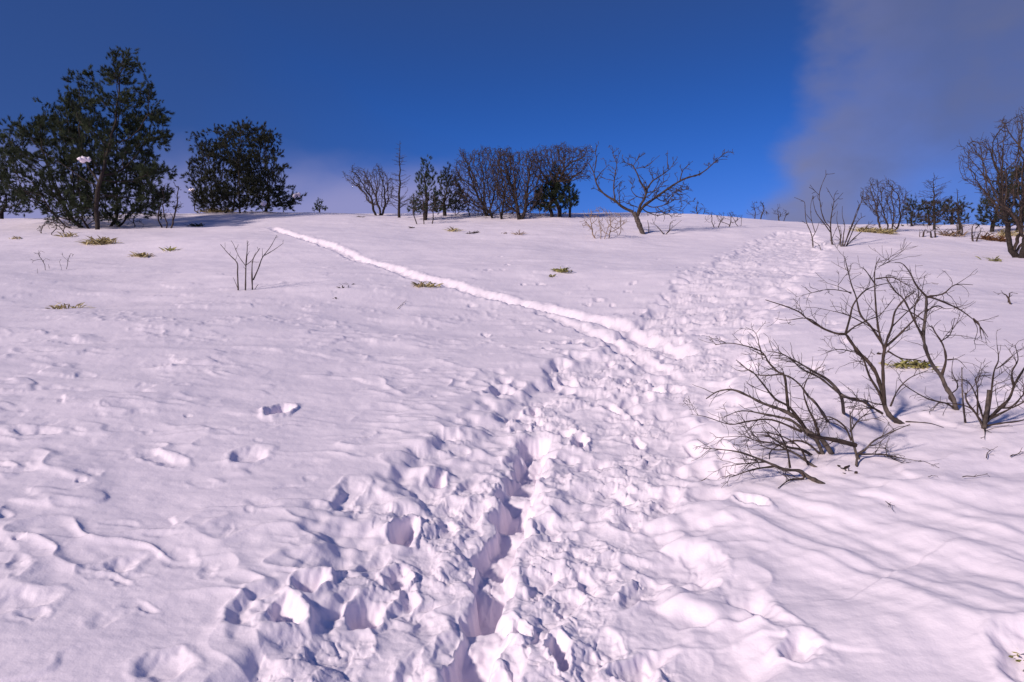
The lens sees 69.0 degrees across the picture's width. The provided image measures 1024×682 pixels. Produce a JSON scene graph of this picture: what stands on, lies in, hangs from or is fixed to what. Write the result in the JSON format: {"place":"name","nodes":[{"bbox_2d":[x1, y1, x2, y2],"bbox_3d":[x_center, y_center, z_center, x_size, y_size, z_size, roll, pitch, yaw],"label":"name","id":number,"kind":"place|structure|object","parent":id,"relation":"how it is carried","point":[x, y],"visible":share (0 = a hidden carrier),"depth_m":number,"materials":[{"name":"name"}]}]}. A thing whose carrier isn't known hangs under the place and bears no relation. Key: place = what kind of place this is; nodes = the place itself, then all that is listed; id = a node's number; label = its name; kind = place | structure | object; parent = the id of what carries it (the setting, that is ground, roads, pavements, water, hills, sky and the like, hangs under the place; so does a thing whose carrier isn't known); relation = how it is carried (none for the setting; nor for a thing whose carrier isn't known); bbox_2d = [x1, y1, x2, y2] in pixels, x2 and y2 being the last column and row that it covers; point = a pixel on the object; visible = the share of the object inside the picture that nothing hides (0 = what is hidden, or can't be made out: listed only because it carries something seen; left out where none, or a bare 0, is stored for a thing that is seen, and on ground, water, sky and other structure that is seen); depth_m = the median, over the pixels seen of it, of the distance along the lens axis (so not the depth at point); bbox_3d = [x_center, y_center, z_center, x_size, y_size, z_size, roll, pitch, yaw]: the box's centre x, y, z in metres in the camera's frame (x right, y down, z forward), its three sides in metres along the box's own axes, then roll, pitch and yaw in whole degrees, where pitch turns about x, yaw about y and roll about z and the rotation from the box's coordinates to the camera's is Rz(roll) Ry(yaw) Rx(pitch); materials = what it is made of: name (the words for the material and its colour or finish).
{"place":"outdoors","nodes":[
{"label":"outdoors","id":0,"kind":"place"},
{"bbox_2d":[0,211,1023,681],"bbox_3d":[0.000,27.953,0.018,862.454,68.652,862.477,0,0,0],"label":"snow ground","id":1,"kind":"structure","parent":0,"point":[486,461],"depth_m":4.36,"materials":[{"name":"white snow"}]},
{"bbox_2d":[0,181,35,218],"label":"pine tree","id":2,"kind":"object","parent":1,"relation":"on","point":[5,206],"visible":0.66,"depth_m":30.84,"materials":[{"name":"green plant"}]},
{"bbox_2d":[31,251,49,272],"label":"shrub","id":3,"kind":"object","parent":1,"relation":"on","point":[40,259],"visible":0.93,"depth_m":14.34,"materials":[{"name":"brown plant"}]},
{"bbox_2d":[37,220,72,234],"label":"shrub","id":4,"kind":"object","parent":1,"relation":"on","point":[45,223],"visible":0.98,"depth_m":23.18,"materials":[{"name":"brown plant"}]},
{"bbox_2d":[53,231,77,236],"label":"grass tuft","id":5,"kind":"object","parent":1,"relation":"on","point":[66,235],"visible":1,"depth_m":21.86,"materials":[{"name":"brown plant"}]},
{"bbox_2d":[46,302,89,308],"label":"grass tuft","id":6,"kind":"object","parent":1,"relation":"on","point":[60,307],"visible":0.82,"depth_m":9.89,"materials":[{"name":"brown plant"}]},
{"bbox_2d":[0,46,180,229],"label":"pine tree","id":7,"kind":"object","parent":1,"relation":"on","point":[86,196],"visible":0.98,"depth_m":25.81,"materials":[{"name":"green plant"}]},
{"bbox_2d":[77,156,90,162],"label":"snow clump","id":8,"kind":"object","parent":7,"relation":"on","point":[82,159],"visible":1,"depth_m":23.69,"materials":[{"name":"white snow"}]},
{"bbox_2d":[79,235,121,244],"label":"grass tuft","id":9,"kind":"object","parent":1,"relation":"on","point":[100,241],"visible":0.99,"depth_m":20.00,"materials":[{"name":"brown plant"}]},
{"bbox_2d":[123,210,144,228],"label":"shrub","id":10,"kind":"object","parent":1,"relation":"on","point":[134,218],"visible":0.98,"depth_m":26.50,"materials":[{"name":"brown plant"}]},
{"bbox_2d":[128,251,154,257],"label":"grass tuft","id":11,"kind":"object","parent":1,"relation":"on","point":[143,254],"visible":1,"depth_m":17.38,"materials":[{"name":"brown plant"}]},
{"bbox_2d":[149,182,183,227],"bbox_3d":[-11.874,-4.675,25.633,1.439,1.704,0.878,0,0,18],"label":"shrub","id":12,"kind":"object","parent":1,"relation":"on","point":[173,217],"visible":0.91,"depth_m":25.55,"materials":[{"name":"brown plant"}]},
{"bbox_2d":[158,246,179,251],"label":"grass tuft","id":13,"kind":"object","parent":1,"relation":"on","point":[170,248],"visible":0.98,"depth_m":18.35,"materials":[{"name":"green plant"}]},
{"bbox_2d":[185,223,204,226],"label":"grass tuft","id":14,"kind":"object","parent":1,"relation":"on","point":[197,225],"visible":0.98,"depth_m":26.45,"materials":[{"name":"plant"}]},
{"bbox_2d":[193,207,238,212],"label":"grass tuft","id":15,"kind":"object","parent":1,"relation":"on","point":[210,211],"visible":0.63,"depth_m":32.19,"materials":[{"name":"brown plant"}]},
{"bbox_2d":[178,116,306,212],"bbox_3d":[-11.895,-7.592,32.408,5.651,4.458,4.413,0,0,31],"label":"pine tree","id":16,"kind":"object","parent":1,"relation":"on","point":[252,180],"visible":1,"depth_m":31.80,"materials":[{"name":"green plant"}]},
{"bbox_2d":[292,192,300,197],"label":"snow clump","id":17,"kind":"object","parent":16,"relation":"on","point":[295,195],"visible":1,"depth_m":31.56,"materials":[{"name":"white snow"}]},
{"bbox_2d":[220,235,281,289],"bbox_3d":[-4.137,-1.228,11.668,0.963,0.932,0.578,0,0,0],"label":"sapling cluster","id":18,"kind":"object","parent":1,"relation":"on","point":[252,278],"visible":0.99,"depth_m":11.71,"materials":[{"name":"brown plant"}]},
{"bbox_2d":[312,197,327,212],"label":"fir tree","id":19,"kind":"object","parent":1,"relation":"on","point":[319,205],"visible":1,"depth_m":38.45,"materials":[{"name":"green plant"}]},
{"bbox_2d":[342,163,394,215],"bbox_3d":[-6.230,-6.546,32.232,2.405,2.388,1.861,0,0,0],"label":"bare tree","id":20,"kind":"object","parent":1,"relation":"on","point":[365,188],"visible":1,"depth_m":32.08,"materials":[{"name":"brown plant"}]},
{"bbox_2d":[385,143,415,217],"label":"larch tree","id":21,"kind":"object","parent":1,"relation":"on","point":[398,191],"visible":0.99,"depth_m":29.97,"materials":[{"name":"brown plant"}]},
{"bbox_2d":[407,193,443,223],"bbox_3d":[-3.210,-4.910,27.526,1.374,1.291,0.818,0,0,0],"label":"shrub","id":22,"kind":"object","parent":1,"relation":"on","point":[431,210],"visible":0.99,"depth_m":27.48,"materials":[{"name":"brown plant"}]},
{"bbox_2d":[407,155,446,219],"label":"fir tree","id":23,"kind":"object","parent":1,"relation":"on","point":[426,175],"visible":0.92,"depth_m":28.93,"materials":[{"name":"green plant"}]},
{"bbox_2d":[410,281,443,287],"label":"grass tuft","id":24,"kind":"object","parent":1,"relation":"on","point":[421,284],"visible":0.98,"depth_m":12.03,"materials":[{"name":"brown plant"}]},
{"bbox_2d":[432,161,469,215],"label":"fir tree","id":25,"kind":"object","parent":1,"relation":"on","point":[450,201],"visible":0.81,"depth_m":30.34,"materials":[{"name":"green plant"}]},
{"bbox_2d":[445,226,466,231],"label":"grass tuft","id":26,"kind":"object","parent":1,"relation":"on","point":[456,229],"visible":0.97,"depth_m":24.12,"materials":[{"name":"brown plant"}]},
{"bbox_2d":[452,197,482,215],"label":"shrub","id":27,"kind":"object","parent":1,"relation":"on","point":[463,209],"visible":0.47,"depth_m":30.53,"materials":[{"name":"brown plant"}]},
{"bbox_2d":[449,146,518,218],"bbox_3d":[-1.073,-6.371,29.860,2.967,3.220,2.431,0,0,0],"label":"bare tree","id":28,"kind":"object","parent":1,"relation":"on","point":[472,175],"visible":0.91,"depth_m":29.58,"materials":[{"name":"brown plant"}]},
{"bbox_2d":[490,148,546,219],"bbox_3d":[0.239,-6.212,29.279,2.354,2.984,1.984,0,0,0],"label":"bare tree","id":29,"kind":"object","parent":1,"relation":"on","point":[526,202],"visible":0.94,"depth_m":29.17,"materials":[{"name":"brown plant"}]},
{"bbox_2d":[505,195,538,213],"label":"shrub","id":30,"kind":"object","parent":1,"relation":"on","point":[521,205],"visible":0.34,"depth_m":30.98,"materials":[{"name":"brown plant"}]},
{"bbox_2d":[535,197,559,216],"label":"shrub","id":31,"kind":"object","parent":1,"relation":"on","point":[547,209],"visible":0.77,"depth_m":29.70,"materials":[{"name":"brown plant"}]},
{"bbox_2d":[530,161,579,216],"bbox_3d":[1.769,-6.158,29.980,2.122,2.421,1.720,0,0,-19],"label":"fir tree","id":32,"kind":"object","parent":1,"relation":"on","point":[550,191],"visible":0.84,"depth_m":29.73,"materials":[{"name":"green plant"}]},
{"bbox_2d":[527,141,593,216],"bbox_3d":[1.913,-6.453,29.621,2.828,3.140,2.326,0,0,0],"label":"bare tree","id":33,"kind":"object","parent":1,"relation":"on","point":[563,163],"visible":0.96,"depth_m":29.48,"materials":[{"name":"brown plant"}]},
{"bbox_2d":[552,266,571,272],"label":"grass tuft","id":34,"kind":"object","parent":1,"relation":"on","point":[561,270],"visible":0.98,"depth_m":13.86,"materials":[{"name":"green plant"}]},
{"bbox_2d":[580,207,627,238],"bbox_3d":[2.877,-3.502,22.409,1.758,1.065,1.205,0,0,-29],"label":"shrub","id":35,"kind":"object","parent":1,"relation":"on","point":[610,224],"visible":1,"depth_m":22.26,"materials":[{"name":"plant"}]},
{"bbox_2d":[587,141,733,233],"bbox_3d":[4.781,-4.980,23.936,4.714,3.207,1.187,0,0,0],"label":"bare tree","id":36,"kind":"object","parent":1,"relation":"on","point":[636,217],"visible":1,"depth_m":23.94,"materials":[{"name":"brown plant"}]},
{"bbox_2d":[647,219,681,233],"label":"shrub","id":37,"kind":"object","parent":1,"relation":"on","point":[659,228],"visible":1,"depth_m":23.92,"materials":[{"name":"brown plant"}]},
{"bbox_2d":[691,200,710,213],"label":"shrub","id":38,"kind":"object","parent":1,"relation":"on","point":[698,210],"visible":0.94,"depth_m":35.45,"materials":[{"name":"brown plant"}]},
{"bbox_2d":[705,212,741,227],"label":"shrub","id":39,"kind":"object","parent":1,"relation":"on","point":[720,221],"visible":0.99,"depth_m":26.02,"materials":[{"name":"brown plant"}]},
{"bbox_2d":[747,201,767,218],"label":"shrub","id":40,"kind":"object","parent":1,"relation":"on","point":[762,205],"visible":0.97,"depth_m":35.49,"materials":[{"name":"brown plant"}]},
{"bbox_2d":[773,204,788,220],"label":"shrub","id":41,"kind":"object","parent":1,"relation":"on","point":[781,214],"visible":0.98,"depth_m":35.51,"materials":[{"name":"brown plant"}]},
{"bbox_2d":[794,197,820,249],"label":"sapling","id":42,"kind":"object","parent":1,"relation":"on","point":[812,224],"visible":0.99,"depth_m":21.18,"materials":[{"name":"brown plant"}]},
{"bbox_2d":[683,321,938,487],"bbox_3d":[1.728,0.339,4.504,1.501,0.916,1.338,0,0,0],"label":"fallen shrub","id":43,"kind":"object","parent":1,"relation":"on","point":[811,434],"visible":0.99,"depth_m":4.24,"materials":[{"name":"brown plant"}]},
{"bbox_2d":[809,173,842,244],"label":"sapling","id":44,"kind":"object","parent":1,"relation":"on","point":[830,231],"visible":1,"depth_m":21.24,"materials":[{"name":"brown plant"}]},
{"bbox_2d":[765,238,943,427],"bbox_3d":[2.130,-0.043,4.669,1.054,1.187,0.522,0,0,10],"label":"shrub","id":45,"kind":"object","parent":1,"relation":"on","point":[881,392],"visible":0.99,"depth_m":4.62,"materials":[{"name":"brown plant"}]},
{"bbox_2d":[835,190,874,246],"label":"sapling","id":46,"kind":"object","parent":1,"relation":"on","point":[843,243],"visible":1,"depth_m":21.14,"materials":[{"name":"brown plant"}]},
{"bbox_2d":[847,225,898,234],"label":"grass tuft","id":47,"kind":"object","parent":1,"relation":"on","point":[877,230],"visible":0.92,"depth_m":25.90,"materials":[{"name":"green plant"}]},
{"bbox_2d":[862,178,911,230],"bbox_3d":[13.341,-4.865,26.626,1.964,2.074,1.540,0,0,0],"label":"shrub","id":48,"kind":"object","parent":1,"relation":"on","point":[887,196],"visible":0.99,"depth_m":26.55,"materials":[{"name":"brown plant"}]},
{"bbox_2d":[879,358,940,369],"bbox_3d":[3.124,0.182,5.840,0.460,0.102,0.274,0,0,22],"label":"grass tuft","id":49,"kind":"object","parent":1,"relation":"on","point":[902,363],"visible":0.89,"depth_m":5.82,"materials":[{"name":"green plant"}]},
{"bbox_2d":[907,176,956,229],"bbox_3d":[16.527,-5.400,29.131,1.972,2.317,1.987,0,0,37],"label":"larch tree","id":50,"kind":"object","parent":1,"relation":"on","point":[933,212],"visible":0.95,"depth_m":28.96,"materials":[{"name":"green plant"}]},
{"bbox_2d":[926,228,938,237],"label":"shrub","id":51,"kind":"object","parent":1,"relation":"on","point":[931,233],"visible":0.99,"depth_m":25.46,"materials":[{"name":"brown plant"}]},
{"bbox_2d":[900,195,973,225],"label":"fir tree","id":52,"kind":"object","parent":1,"relation":"on","point":[921,207],"visible":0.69,"depth_m":32.83,"materials":[{"name":"green plant"}]},
{"bbox_2d":[878,262,997,412],"bbox_3d":[2.779,-0.029,4.817,0.822,1.007,0.438,0,0,0],"label":"shrub","id":53,"kind":"object","parent":1,"relation":"on","point":[951,398],"visible":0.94,"depth_m":4.82,"materials":[{"name":"brown plant"}]},
{"bbox_2d":[936,228,968,236],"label":"grass tuft","id":54,"kind":"object","parent":1,"relation":"on","point":[952,233],"visible":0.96,"depth_m":25.98,"materials":[{"name":"beige plant"}]},
{"bbox_2d":[957,218,962,234],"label":"shrub","id":55,"kind":"object","parent":1,"relation":"on","point":[960,225],"visible":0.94,"depth_m":26.32,"materials":[{"name":"brown plant"}]},
{"bbox_2d":[943,190,976,233],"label":"larch tree","id":56,"kind":"object","parent":1,"relation":"on","point":[957,213],"visible":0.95,"depth_m":26.99,"materials":[{"name":"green plant"}]},
{"bbox_2d":[971,223,984,241],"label":"shrub","id":57,"kind":"object","parent":1,"relation":"on","point":[972,236],"visible":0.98,"depth_m":24.79,"materials":[{"name":"brown plant"}]},
{"bbox_2d":[937,329,1023,438],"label":"shrub","id":58,"kind":"object","parent":1,"relation":"on","point":[986,416],"visible":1,"depth_m":4.44,"materials":[{"name":"brown plant"}]},
{"bbox_2d":[970,232,1005,241],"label":"grass tuft","id":59,"kind":"object","parent":1,"relation":"on","point":[988,237],"visible":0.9,"depth_m":25.32,"materials":[{"name":"brown plant"}]},
{"bbox_2d":[975,256,1001,261],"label":"grass tuft","id":60,"kind":"object","parent":1,"relation":"on","point":[997,259],"visible":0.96,"depth_m":17.25,"materials":[{"name":"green plant"}]},
{"bbox_2d":[954,106,1023,257],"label":"bare tree","id":61,"kind":"object","parent":1,"relation":"on","point":[1007,212],"visible":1,"depth_m":18.37,"materials":[{"name":"brown plant"}]},
{"bbox_2d":[974,160,1023,231],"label":"fir tree","id":62,"kind":"object","parent":1,"relation":"on","point":[994,221],"visible":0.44,"depth_m":27.81,"materials":[{"name":"green plant"}]},
{"bbox_2d":[993,291,1017,304],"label":"dead branch","id":63,"kind":"object","parent":1,"relation":"on","point":[1008,298],"visible":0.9,"depth_m":9.19,"materials":[{"name":"brown wood"}]},
{"bbox_2d":[990,228,1023,235],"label":"grass tuft","id":64,"kind":"object","parent":1,"relation":"on","point":[1012,233],"visible":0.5,"depth_m":26.57,"materials":[{"name":"yellow plant"}]},
{"bbox_2d":[1008,648,1023,661],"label":"grass tuft","id":65,"kind":"object","parent":1,"relation":"on","point":[1011,656],"visible":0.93,"depth_m":2.48,"materials":[{"name":"brown plant"}]},
{"bbox_2d":[0,0,1023,225],"label":"sky","id":66,"kind":"structure","parent":0,"point":[801,92],"materials":[{"name":"blue"}]},
{"bbox_2d":[837,465,857,473],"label":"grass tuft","id":67,"kind":"object","parent":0,"point":[846,467],"visible":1,"depth_m":4.04,"materials":[{"name":"plant"}]}
]}

